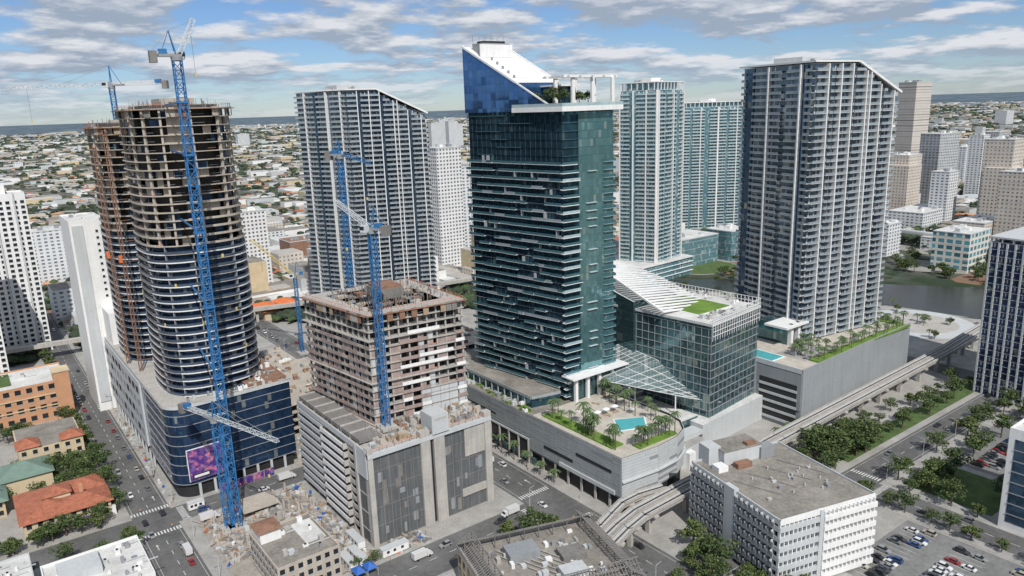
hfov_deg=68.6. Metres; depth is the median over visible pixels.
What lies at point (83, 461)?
tree
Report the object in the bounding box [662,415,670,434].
palm tree
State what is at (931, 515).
tree
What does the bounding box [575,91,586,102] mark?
tree
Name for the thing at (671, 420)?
palm tree
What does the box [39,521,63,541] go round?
tree
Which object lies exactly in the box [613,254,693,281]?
white podium building
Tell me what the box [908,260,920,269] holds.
tree
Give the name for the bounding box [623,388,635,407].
palm tree
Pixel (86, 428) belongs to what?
tree
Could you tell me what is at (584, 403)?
palm tree
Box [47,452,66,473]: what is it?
tree
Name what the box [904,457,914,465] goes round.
tree
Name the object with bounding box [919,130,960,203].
downtown tower
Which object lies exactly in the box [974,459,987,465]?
parked car
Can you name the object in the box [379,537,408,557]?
site trailer
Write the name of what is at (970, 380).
tree
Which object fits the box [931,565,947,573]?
parked car
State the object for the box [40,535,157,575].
commercial building
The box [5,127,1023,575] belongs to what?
road
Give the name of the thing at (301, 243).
red building
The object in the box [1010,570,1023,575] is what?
parked car
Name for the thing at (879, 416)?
tree
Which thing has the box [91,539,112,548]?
tree
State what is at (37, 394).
orange stucco building
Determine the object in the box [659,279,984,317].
river water
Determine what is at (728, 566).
tree
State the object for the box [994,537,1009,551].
tree
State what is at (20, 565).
commercial building
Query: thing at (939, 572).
parked car
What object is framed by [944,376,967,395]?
tree
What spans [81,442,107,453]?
tree
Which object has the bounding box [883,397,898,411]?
tree
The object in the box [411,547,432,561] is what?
truck
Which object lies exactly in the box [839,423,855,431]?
tree
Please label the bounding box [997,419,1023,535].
white framed building
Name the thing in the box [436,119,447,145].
distant tower
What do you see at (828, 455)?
tree
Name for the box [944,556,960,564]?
parked car
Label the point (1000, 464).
parked car
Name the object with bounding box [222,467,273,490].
site hoarding fence
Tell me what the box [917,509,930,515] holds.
car
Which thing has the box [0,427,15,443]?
tree
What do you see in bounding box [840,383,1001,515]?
grass
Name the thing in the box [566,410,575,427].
palm tree
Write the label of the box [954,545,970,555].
parked car
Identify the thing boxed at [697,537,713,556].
tree
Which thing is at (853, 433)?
tree
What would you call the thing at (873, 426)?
tree
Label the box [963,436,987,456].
tree
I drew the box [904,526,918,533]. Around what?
parked car
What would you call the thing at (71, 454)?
tree
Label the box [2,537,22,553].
tree
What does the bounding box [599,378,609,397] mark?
palm tree
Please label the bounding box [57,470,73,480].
tree
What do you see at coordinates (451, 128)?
distant tower
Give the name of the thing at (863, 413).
tree
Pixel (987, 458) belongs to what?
parked car
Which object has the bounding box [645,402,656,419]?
palm tree
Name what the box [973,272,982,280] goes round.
tree
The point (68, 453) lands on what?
tree
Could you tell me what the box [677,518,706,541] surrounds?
tree
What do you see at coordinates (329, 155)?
tower crane
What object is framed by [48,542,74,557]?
tree
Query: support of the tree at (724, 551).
on the road
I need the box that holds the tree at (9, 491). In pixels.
[0,487,13,501]
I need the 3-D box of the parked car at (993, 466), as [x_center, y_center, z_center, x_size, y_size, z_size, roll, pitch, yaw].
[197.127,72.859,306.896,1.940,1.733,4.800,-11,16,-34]
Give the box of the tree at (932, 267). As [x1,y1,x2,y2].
[927,264,936,273]
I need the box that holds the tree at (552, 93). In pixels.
[543,86,560,102]
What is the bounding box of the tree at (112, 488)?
[109,486,120,495]
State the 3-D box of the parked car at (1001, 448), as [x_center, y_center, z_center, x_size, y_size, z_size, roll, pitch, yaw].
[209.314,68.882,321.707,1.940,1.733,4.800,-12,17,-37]
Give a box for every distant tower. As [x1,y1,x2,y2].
[235,133,249,144]
[428,122,440,146]
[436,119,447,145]
[445,120,458,145]
[458,123,462,145]
[994,110,1013,123]
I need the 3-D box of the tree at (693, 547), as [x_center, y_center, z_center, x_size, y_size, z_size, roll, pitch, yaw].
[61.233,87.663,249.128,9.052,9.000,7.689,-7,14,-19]
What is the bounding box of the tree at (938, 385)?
[933,382,944,387]
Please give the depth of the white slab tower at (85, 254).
389.64 m
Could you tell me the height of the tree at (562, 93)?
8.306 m
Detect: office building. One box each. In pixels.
[613,261,762,440]
[689,433,877,575]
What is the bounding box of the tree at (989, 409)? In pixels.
[975,401,995,419]
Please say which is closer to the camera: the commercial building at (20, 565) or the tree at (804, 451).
the commercial building at (20, 565)
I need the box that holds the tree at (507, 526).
[499,519,514,532]
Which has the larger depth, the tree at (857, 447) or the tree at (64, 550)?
the tree at (857, 447)
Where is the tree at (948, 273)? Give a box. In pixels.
[942,270,951,278]
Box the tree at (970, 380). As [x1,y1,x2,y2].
[964,376,973,388]
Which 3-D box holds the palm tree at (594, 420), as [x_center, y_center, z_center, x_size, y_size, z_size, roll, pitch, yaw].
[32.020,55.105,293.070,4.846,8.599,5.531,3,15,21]
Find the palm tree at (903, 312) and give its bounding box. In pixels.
[899,310,908,325]
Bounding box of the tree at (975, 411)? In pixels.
[966,406,994,428]
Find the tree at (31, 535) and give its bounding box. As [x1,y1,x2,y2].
[26,528,42,547]
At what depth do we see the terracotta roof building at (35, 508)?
288.81 m
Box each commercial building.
[0,552,35,575]
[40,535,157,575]
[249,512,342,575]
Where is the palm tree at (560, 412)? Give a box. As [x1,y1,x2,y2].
[557,410,565,420]
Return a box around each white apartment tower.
[0,184,52,349]
[0,325,9,372]
[240,206,272,282]
[428,144,464,265]
[461,163,473,246]
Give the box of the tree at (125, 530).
[119,524,137,538]
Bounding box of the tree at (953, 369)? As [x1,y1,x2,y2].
[942,367,960,377]
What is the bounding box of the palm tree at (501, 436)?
[495,433,507,452]
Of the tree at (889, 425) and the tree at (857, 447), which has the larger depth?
the tree at (889, 425)
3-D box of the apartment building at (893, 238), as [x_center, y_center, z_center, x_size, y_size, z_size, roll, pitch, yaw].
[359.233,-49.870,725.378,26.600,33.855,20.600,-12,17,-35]
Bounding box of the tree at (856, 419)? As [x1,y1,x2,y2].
[852,417,864,423]
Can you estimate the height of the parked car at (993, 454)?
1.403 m
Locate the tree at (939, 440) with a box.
[924,430,949,452]
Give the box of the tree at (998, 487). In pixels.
[990,478,1002,492]
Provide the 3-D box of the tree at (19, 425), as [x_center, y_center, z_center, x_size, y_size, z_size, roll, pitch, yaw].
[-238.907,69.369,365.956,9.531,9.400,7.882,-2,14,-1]
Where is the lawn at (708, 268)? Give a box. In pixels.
[690,261,736,274]
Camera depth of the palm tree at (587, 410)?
297.16 m
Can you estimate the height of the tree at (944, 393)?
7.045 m
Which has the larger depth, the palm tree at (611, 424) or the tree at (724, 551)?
the palm tree at (611, 424)
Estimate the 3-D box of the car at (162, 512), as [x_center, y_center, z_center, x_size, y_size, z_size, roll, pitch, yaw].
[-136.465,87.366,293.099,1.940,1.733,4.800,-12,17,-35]
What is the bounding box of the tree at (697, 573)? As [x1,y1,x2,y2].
[693,561,712,575]
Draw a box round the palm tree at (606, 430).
[603,428,612,441]
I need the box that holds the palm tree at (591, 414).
[584,412,597,435]
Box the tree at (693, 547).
[683,539,706,559]
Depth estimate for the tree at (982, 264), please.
627.30 m
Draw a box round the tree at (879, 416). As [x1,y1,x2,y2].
[873,412,885,420]
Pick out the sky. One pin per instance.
(249, 55)
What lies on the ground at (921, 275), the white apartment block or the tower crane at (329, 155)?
the white apartment block
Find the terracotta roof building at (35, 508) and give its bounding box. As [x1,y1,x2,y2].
[12,473,116,541]
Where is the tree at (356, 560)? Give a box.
[349,557,361,565]
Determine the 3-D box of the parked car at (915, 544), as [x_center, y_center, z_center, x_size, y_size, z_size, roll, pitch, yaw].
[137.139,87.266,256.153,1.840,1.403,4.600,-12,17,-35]
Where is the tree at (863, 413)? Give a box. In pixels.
[855,409,873,421]
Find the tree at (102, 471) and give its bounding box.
[93,464,118,486]
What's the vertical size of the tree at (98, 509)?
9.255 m
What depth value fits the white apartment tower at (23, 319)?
490.61 m
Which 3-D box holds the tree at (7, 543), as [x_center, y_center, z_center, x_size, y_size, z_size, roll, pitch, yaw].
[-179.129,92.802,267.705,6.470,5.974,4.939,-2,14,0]
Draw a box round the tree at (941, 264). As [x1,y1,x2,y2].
[936,262,947,266]
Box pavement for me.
[0,290,1023,575]
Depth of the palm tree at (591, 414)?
294.44 m
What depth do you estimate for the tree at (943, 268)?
634.24 m
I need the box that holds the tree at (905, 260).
[898,257,911,269]
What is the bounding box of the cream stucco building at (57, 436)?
[12,417,85,465]
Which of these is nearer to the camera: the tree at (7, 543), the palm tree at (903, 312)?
the tree at (7, 543)
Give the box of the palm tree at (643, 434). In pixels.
[637,428,651,443]
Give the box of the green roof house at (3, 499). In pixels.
[0,485,8,517]
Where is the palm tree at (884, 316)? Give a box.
[881,315,890,330]
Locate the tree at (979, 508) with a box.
[971,502,988,517]
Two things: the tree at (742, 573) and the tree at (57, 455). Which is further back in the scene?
the tree at (57, 455)
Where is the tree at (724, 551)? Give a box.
[701,533,739,565]
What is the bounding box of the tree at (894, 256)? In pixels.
[890,253,900,263]
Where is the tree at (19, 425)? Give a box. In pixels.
[10,422,31,429]
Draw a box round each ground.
[0,92,1023,327]
[194,436,377,575]
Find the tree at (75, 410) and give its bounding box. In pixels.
[70,408,78,413]
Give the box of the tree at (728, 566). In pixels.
[717,559,731,575]
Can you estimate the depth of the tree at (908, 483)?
288.97 m
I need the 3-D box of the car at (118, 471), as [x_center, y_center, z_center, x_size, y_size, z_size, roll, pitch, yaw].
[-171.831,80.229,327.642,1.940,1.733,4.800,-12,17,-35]
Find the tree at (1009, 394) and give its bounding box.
[997,386,1020,407]
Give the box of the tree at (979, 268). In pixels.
[971,265,986,272]
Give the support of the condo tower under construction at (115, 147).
on the glass podium building at (168, 433)
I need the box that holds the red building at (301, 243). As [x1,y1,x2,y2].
[279,234,310,255]
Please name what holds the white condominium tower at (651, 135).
on the ground at (921, 275)
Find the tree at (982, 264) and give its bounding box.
[977,262,986,274]
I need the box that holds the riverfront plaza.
[689,291,980,362]
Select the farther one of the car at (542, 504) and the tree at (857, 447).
the tree at (857, 447)
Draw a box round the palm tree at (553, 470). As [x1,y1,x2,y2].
[547,468,560,482]
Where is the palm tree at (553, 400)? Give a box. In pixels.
[546,398,560,418]
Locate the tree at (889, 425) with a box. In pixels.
[882,422,895,431]
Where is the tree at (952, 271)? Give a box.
[944,268,954,277]
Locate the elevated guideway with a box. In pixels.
[596,322,980,547]
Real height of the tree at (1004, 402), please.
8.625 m
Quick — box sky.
[0,0,1023,125]
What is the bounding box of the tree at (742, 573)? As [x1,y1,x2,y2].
[734,570,755,575]
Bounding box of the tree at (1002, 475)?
[996,474,1003,481]
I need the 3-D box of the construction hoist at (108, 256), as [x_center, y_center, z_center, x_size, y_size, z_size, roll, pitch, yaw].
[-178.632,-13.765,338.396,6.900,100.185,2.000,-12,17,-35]
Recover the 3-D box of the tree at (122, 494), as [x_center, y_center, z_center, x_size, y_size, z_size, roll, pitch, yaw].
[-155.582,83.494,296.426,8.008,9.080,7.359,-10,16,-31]
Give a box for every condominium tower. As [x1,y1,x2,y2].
[289,85,436,293]
[619,78,684,262]
[682,99,743,229]
[734,57,901,338]
[973,227,1023,404]
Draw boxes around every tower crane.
[4,65,168,122]
[148,17,246,531]
[177,401,279,531]
[250,239,308,355]
[324,140,370,287]
[334,200,397,432]
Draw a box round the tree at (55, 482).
[51,477,70,484]
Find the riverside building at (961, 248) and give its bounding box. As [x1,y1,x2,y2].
[930,224,990,272]
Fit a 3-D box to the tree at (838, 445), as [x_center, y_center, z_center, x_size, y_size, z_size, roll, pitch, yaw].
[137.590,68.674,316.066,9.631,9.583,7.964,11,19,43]
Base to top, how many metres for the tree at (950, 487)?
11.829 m
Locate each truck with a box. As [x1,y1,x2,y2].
[181,542,192,555]
[198,509,220,521]
[277,470,295,481]
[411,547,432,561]
[501,503,519,517]
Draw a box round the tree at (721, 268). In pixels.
[717,266,724,274]
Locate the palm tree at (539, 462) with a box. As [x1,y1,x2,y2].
[533,460,545,474]
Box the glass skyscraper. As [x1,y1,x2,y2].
[461,34,622,398]
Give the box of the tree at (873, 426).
[851,417,884,450]
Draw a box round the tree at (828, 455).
[815,450,839,467]
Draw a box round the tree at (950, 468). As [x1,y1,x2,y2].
[937,459,957,480]
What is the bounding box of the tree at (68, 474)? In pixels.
[53,469,76,482]
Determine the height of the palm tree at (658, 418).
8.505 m
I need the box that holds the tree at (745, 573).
[734,569,752,575]
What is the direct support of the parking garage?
on the pavement
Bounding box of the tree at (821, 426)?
[812,422,835,438]
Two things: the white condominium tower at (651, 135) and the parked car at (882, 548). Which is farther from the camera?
the white condominium tower at (651, 135)
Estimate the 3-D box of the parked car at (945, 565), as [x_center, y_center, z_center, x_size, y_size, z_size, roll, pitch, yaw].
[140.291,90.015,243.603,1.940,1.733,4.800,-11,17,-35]
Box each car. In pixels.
[115,468,121,474]
[142,519,148,526]
[148,531,155,538]
[159,509,165,515]
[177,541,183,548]
[187,558,195,565]
[197,505,209,511]
[258,486,269,491]
[439,539,452,548]
[494,516,506,524]
[497,461,506,466]
[500,478,508,483]
[537,501,547,507]
[633,542,644,549]
[860,564,869,568]
[865,569,879,575]
[870,554,879,563]
[870,567,886,575]
[872,552,883,559]
[875,544,891,553]
[875,565,890,573]
[879,562,895,569]
[882,558,897,566]
[885,450,893,455]
[887,537,902,544]
[887,555,903,563]
[892,534,906,541]
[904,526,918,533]
[906,541,921,548]
[911,536,927,545]
[913,534,928,541]
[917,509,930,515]
[921,529,937,536]
[923,571,938,575]
[927,568,944,575]
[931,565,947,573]
[936,560,952,570]
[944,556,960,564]
[948,572,963,575]
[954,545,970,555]
[960,564,976,572]
[961,516,975,523]
[970,461,984,467]
[971,553,987,561]
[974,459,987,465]
[980,456,993,461]
[982,454,995,459]
[985,452,998,457]
[987,463,1001,469]
[988,450,1000,455]
[990,448,1003,453]
[991,462,1004,467]
[994,445,1006,451]
[996,458,1005,463]
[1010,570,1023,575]
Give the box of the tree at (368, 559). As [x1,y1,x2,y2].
[362,556,370,562]
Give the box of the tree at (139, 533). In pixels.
[121,529,146,540]
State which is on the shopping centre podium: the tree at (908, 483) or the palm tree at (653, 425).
the palm tree at (653, 425)
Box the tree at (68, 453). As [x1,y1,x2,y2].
[62,450,78,461]
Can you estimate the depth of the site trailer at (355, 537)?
266.84 m
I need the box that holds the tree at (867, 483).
[857,478,875,490]
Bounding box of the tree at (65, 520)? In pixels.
[52,511,75,535]
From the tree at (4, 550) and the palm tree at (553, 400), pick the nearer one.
the tree at (4, 550)
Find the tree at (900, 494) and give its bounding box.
[894,489,920,512]
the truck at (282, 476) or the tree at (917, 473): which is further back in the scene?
the truck at (282, 476)
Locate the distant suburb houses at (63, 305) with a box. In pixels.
[0,100,1023,328]
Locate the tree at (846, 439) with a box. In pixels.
[822,427,853,452]
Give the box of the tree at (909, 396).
[904,392,917,405]
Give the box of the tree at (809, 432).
[796,424,828,458]
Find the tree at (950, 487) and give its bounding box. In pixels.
[940,477,968,506]
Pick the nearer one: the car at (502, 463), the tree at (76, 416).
the car at (502, 463)
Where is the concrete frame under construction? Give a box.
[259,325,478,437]
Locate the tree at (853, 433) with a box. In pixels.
[843,428,877,455]
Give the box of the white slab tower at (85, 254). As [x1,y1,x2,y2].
[59,212,118,410]
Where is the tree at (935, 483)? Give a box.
[925,475,943,493]
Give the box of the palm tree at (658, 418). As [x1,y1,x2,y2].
[652,415,667,435]
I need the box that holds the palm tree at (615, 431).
[608,428,623,449]
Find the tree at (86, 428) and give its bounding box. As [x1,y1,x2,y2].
[79,423,90,431]
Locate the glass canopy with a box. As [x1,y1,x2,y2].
[601,344,700,410]
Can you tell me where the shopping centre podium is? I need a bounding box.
[462,347,705,512]
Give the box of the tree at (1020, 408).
[1013,403,1023,411]
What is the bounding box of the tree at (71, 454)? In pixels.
[62,449,82,460]
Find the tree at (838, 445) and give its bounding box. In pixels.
[830,441,851,461]
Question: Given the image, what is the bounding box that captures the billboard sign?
[186,440,224,481]
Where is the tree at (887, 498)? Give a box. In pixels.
[881,490,898,507]
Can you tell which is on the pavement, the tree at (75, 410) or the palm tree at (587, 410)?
the tree at (75, 410)
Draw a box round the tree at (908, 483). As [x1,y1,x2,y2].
[902,477,919,491]
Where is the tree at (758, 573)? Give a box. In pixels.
[753,569,768,575]
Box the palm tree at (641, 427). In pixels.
[634,425,649,446]
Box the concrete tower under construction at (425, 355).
[298,276,470,426]
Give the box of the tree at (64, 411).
[56,405,72,417]
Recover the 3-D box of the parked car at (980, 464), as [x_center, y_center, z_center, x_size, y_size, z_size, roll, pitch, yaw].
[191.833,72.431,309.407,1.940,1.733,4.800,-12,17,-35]
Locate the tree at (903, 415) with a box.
[893,408,912,428]
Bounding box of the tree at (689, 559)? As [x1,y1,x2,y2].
[681,554,696,568]
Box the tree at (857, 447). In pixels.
[847,436,859,453]
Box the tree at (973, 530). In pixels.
[959,525,983,540]
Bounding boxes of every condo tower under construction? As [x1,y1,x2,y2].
[80,118,152,361]
[111,98,260,396]
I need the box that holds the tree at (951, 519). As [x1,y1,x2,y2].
[937,511,961,531]
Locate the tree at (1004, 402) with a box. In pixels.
[995,397,1013,413]
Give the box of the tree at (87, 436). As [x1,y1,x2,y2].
[83,431,93,443]
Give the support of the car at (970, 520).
on the road
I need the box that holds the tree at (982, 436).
[967,429,996,450]
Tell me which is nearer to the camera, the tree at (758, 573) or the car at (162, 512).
the tree at (758, 573)
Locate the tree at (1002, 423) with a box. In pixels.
[989,412,1015,437]
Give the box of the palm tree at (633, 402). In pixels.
[630,401,640,415]
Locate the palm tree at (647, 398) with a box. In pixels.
[643,396,652,410]
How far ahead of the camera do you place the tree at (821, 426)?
326.44 m
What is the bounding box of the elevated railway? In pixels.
[6,277,475,358]
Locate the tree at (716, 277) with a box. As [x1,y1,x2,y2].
[713,275,721,280]
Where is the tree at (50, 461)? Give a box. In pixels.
[43,456,59,470]
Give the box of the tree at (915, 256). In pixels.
[910,251,921,259]
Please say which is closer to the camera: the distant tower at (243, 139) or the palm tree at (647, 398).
the palm tree at (647, 398)
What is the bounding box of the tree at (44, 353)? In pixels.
[38,349,51,355]
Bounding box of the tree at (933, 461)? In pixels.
[923,459,947,474]
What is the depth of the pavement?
299.36 m
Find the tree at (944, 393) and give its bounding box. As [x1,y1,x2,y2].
[940,390,954,402]
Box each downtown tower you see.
[887,152,921,209]
[893,80,932,152]
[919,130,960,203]
[928,167,959,221]
[956,144,967,181]
[963,127,989,194]
[976,136,1023,214]
[985,130,1008,137]
[993,167,1023,239]
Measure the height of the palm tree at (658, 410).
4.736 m
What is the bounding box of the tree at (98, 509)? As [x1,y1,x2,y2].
[86,500,112,523]
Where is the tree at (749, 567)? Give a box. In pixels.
[739,562,755,575]
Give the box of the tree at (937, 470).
[922,462,949,479]
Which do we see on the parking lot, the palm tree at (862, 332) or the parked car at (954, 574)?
the parked car at (954, 574)
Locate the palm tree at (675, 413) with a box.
[669,411,681,432]
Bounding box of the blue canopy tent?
[350,560,378,575]
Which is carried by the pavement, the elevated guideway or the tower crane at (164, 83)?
the elevated guideway
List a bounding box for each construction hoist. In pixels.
[92,145,135,363]
[102,130,150,370]
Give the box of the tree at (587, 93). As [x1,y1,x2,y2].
[584,90,589,101]
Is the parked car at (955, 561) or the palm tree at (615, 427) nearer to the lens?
the parked car at (955, 561)
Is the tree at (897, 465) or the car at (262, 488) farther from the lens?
the car at (262, 488)
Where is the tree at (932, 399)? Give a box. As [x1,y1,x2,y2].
[916,393,945,414]
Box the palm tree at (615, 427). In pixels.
[609,425,620,445]
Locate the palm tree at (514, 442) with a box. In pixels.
[507,440,519,459]
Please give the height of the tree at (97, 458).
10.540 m
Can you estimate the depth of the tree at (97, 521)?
282.32 m
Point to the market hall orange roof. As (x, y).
(265, 315)
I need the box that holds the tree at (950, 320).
[945,317,954,322]
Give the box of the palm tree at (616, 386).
[610,384,622,403]
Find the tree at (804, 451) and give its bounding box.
[799,447,811,457]
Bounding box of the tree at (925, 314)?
[919,313,931,320]
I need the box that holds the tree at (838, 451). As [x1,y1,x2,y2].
[824,446,850,468]
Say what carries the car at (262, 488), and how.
on the road
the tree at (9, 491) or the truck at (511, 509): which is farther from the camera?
the tree at (9, 491)
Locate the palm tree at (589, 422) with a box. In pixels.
[583,415,593,435]
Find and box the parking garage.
[296,391,493,547]
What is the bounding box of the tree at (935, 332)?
[930,329,938,338]
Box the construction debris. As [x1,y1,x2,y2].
[109,409,431,573]
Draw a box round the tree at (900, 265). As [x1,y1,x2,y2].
[897,263,906,268]
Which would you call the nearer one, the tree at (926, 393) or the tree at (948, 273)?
the tree at (926, 393)
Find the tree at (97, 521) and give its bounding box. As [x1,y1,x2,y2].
[88,511,105,528]
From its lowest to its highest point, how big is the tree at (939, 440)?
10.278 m
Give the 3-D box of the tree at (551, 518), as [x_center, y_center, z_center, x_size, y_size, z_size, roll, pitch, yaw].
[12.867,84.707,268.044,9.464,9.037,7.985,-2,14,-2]
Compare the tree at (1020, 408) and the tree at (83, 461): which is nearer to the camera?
the tree at (83, 461)
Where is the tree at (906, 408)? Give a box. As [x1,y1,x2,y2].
[897,406,912,413]
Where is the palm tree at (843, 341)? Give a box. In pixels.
[838,339,847,351]
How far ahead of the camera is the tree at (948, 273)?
619.90 m
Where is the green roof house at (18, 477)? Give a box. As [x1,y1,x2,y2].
[0,454,54,499]
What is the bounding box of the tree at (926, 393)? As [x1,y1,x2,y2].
[918,384,939,407]
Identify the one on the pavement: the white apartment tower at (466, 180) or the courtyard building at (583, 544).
the courtyard building at (583, 544)
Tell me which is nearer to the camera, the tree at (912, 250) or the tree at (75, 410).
the tree at (75, 410)
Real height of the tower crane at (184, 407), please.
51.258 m
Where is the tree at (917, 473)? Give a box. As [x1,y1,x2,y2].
[912,469,931,486]
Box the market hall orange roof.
[252,297,297,320]
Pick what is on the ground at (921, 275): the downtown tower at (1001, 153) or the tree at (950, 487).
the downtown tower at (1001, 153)
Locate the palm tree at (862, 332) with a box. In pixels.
[857,331,867,341]
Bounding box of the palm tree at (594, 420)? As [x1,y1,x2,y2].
[587,418,599,438]
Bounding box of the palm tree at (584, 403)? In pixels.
[576,401,591,425]
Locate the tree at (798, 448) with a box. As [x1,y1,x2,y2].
[796,446,808,454]
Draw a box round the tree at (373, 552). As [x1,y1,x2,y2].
[369,549,381,561]
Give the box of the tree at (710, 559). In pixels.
[697,552,726,575]
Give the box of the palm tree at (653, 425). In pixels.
[645,423,658,437]
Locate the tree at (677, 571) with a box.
[669,567,684,575]
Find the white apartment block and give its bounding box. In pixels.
[31,225,69,286]
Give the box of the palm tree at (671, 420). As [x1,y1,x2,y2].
[664,419,674,434]
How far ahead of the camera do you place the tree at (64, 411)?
383.20 m
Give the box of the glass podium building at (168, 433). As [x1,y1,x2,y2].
[102,305,296,496]
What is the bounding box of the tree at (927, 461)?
[922,456,940,466]
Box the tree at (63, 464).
[58,455,79,469]
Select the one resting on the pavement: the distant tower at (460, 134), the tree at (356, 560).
the tree at (356, 560)
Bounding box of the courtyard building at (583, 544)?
[456,509,646,575]
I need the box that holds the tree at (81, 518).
[71,512,90,533]
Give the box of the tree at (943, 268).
[939,266,947,270]
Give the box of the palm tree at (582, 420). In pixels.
[579,418,586,433]
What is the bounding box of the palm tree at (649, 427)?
[643,425,655,444]
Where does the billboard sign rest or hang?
attached to the glass podium building at (168, 433)
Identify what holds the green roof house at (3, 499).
on the pavement
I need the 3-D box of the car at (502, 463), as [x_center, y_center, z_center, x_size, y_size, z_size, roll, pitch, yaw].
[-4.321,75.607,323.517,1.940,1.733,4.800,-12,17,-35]
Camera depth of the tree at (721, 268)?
662.05 m
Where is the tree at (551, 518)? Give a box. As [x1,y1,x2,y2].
[535,513,559,523]
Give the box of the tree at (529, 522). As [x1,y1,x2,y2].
[514,506,546,527]
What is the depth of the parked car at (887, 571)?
242.84 m
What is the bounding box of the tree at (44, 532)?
[33,528,48,546]
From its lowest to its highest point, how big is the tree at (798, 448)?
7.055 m
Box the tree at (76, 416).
[71,413,82,421]
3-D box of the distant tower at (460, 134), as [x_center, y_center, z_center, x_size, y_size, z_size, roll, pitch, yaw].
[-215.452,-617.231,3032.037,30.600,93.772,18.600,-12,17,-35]
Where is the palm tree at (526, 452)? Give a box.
[520,450,531,466]
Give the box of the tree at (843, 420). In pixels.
[832,416,852,428]
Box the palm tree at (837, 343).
[832,342,842,352]
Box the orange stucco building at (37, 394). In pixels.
[0,362,74,431]
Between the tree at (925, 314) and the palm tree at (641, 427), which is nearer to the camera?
the palm tree at (641, 427)
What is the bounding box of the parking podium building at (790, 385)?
[754,315,910,425]
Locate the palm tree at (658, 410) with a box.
[651,407,659,415]
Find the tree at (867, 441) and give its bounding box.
[859,433,875,452]
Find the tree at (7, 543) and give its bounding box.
[0,539,18,554]
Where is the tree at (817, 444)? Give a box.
[806,432,835,460]
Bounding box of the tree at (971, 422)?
[954,415,981,434]
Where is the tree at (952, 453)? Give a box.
[941,447,974,474]
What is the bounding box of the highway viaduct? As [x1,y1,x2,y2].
[901,229,993,243]
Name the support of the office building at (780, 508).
on the pavement
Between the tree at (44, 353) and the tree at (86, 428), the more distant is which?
the tree at (44, 353)
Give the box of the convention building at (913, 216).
[887,204,943,230]
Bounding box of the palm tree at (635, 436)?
[630,434,639,445]
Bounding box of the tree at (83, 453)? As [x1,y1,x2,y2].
[74,451,93,464]
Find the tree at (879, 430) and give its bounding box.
[857,424,881,444]
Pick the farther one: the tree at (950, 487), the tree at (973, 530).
the tree at (950, 487)
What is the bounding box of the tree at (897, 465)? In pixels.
[885,454,913,479]
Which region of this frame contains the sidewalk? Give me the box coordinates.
[41,327,1023,575]
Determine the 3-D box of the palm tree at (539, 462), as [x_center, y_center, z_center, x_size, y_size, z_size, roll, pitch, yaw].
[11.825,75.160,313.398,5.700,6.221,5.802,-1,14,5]
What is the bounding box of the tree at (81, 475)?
[76,473,92,477]
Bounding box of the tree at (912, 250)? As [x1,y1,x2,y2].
[905,246,918,257]
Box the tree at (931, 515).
[923,507,940,523]
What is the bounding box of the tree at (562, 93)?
[552,86,570,102]
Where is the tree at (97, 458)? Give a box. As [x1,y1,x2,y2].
[86,450,111,466]
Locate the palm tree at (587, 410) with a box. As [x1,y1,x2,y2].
[581,407,593,432]
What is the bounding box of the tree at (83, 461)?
[70,457,93,473]
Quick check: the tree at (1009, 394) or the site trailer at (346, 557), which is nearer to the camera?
the site trailer at (346, 557)
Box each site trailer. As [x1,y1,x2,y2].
[186,497,204,510]
[298,448,307,456]
[340,549,357,572]
[346,528,365,548]
[347,544,367,565]
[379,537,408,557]
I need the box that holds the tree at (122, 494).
[110,489,127,509]
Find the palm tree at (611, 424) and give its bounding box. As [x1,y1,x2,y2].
[607,423,618,442]
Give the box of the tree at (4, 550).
[0,543,17,556]
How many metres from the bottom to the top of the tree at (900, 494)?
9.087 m
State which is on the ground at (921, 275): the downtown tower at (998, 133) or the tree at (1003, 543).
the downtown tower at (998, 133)
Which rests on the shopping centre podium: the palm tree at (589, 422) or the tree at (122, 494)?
the palm tree at (589, 422)
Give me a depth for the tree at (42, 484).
305.50 m
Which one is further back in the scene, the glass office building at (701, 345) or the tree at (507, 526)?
the glass office building at (701, 345)
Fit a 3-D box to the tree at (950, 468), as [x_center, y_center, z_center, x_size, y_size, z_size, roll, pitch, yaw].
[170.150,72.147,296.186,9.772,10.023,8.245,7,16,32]
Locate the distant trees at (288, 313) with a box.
[0,103,1023,365]
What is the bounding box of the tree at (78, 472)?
[74,468,92,476]
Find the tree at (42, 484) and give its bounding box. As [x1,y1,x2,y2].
[26,481,46,490]
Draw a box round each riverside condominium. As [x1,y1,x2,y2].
[682,229,718,265]
[706,223,738,260]
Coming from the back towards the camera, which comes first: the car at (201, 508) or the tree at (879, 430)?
the tree at (879, 430)
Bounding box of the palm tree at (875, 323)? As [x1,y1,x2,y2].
[872,320,880,329]
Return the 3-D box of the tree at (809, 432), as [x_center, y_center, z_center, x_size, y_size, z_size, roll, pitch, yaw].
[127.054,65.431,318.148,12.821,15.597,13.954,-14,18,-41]
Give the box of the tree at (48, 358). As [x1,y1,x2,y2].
[41,356,53,361]
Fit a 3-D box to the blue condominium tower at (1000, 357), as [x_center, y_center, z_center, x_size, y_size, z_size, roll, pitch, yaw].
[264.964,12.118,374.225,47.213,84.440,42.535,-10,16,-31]
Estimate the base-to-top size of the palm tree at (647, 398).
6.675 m
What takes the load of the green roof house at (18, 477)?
on the pavement
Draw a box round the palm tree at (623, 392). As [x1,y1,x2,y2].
[619,391,629,410]
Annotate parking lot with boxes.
[845,411,1023,575]
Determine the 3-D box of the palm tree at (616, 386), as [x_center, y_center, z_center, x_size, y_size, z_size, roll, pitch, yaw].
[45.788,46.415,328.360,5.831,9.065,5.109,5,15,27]
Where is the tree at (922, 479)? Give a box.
[917,470,941,489]

